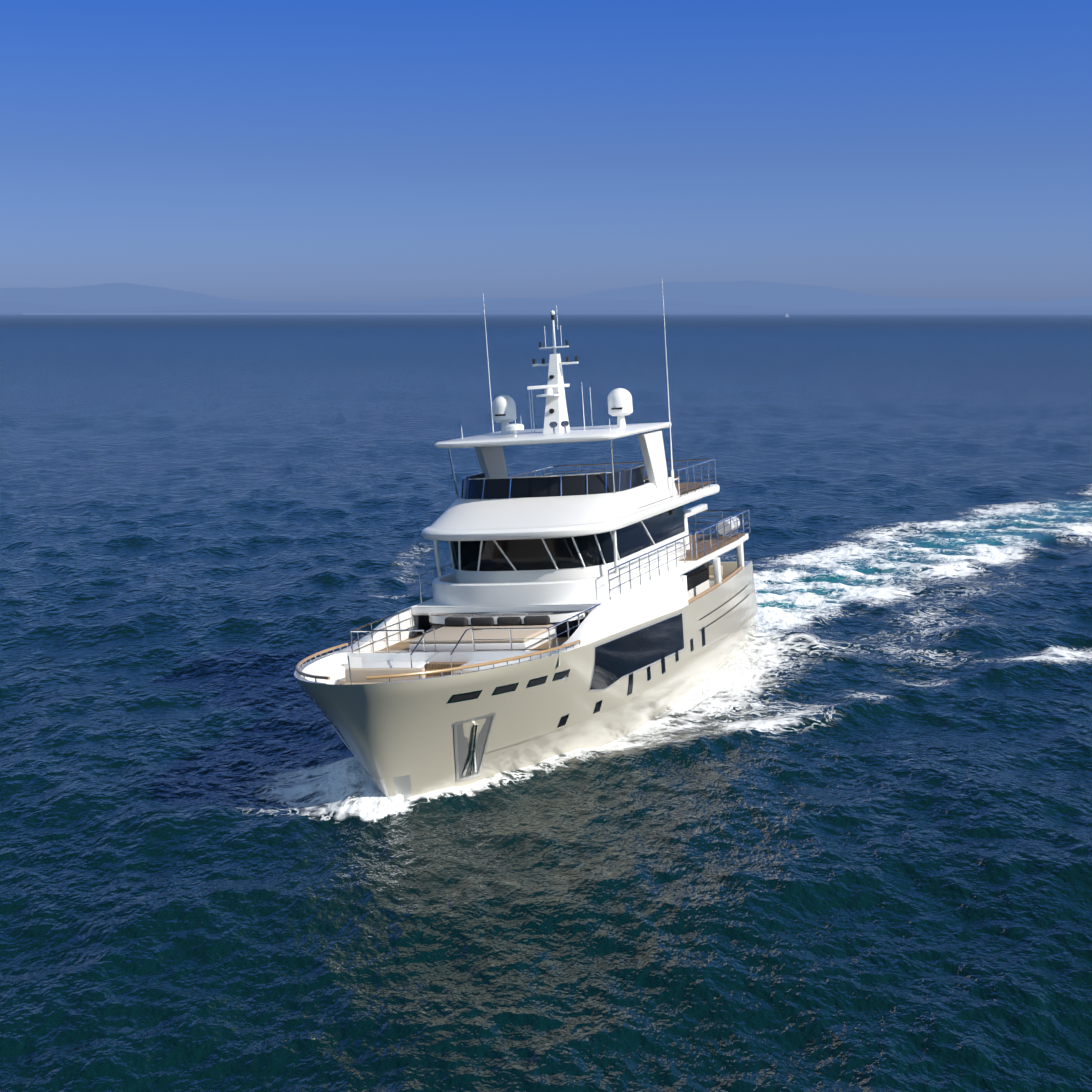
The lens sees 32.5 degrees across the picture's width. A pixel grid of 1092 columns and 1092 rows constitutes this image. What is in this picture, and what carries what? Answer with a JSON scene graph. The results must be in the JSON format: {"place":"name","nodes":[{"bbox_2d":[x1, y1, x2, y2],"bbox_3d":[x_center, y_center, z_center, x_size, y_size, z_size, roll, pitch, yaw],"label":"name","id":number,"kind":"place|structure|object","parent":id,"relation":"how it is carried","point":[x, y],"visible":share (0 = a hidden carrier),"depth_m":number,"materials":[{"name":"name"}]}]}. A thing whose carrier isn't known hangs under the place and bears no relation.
{"place":"outdoors","nodes":[
{"label":"outdoors","id":0,"kind":"place"},
{"bbox_2d":[0,315,1091,1091],"bbox_3d":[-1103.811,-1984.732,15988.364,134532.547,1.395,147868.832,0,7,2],"label":"sea","id":1,"kind":"structure","parent":0,"point":[828,829],"depth_m":60.63,"materials":[{"name":"liquid"}]},
{"bbox_2d":[294,282,757,798],"bbox_3d":[0.288,-0.708,66.007,7.970,16.900,35.297,-2,6,19],"label":"yacht","id":2,"kind":"object","parent":1,"relation":"on","point":[557,615],"visible":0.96,"depth_m":61.37,"materials":[{"name":"beige paint"}]},
{"bbox_2d":[0,281,1091,307],"bbox_3d":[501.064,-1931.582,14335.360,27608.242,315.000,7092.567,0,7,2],"label":"mountains","id":3,"kind":"structure","parent":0,"point":[733,293],"depth_m":17076.86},
{"bbox_2d":[0,298,1091,311],"bbox_3d":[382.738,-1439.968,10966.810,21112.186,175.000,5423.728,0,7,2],"label":"hills","id":4,"kind":"structure","parent":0,"point":[525,304],"depth_m":13117.24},
{"bbox_2d":[0,309,1091,314],"bbox_3d":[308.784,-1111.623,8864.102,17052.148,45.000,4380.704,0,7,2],"label":"coast","id":5,"kind":"structure","parent":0,"point":[923,312],"depth_m":10508.01},
{"bbox_2d":[0,0,1091,301],"label":"sky","id":6,"kind":"structure","parent":0,"point":[256,150],"materials":[{"name":"blue"}]}
]}

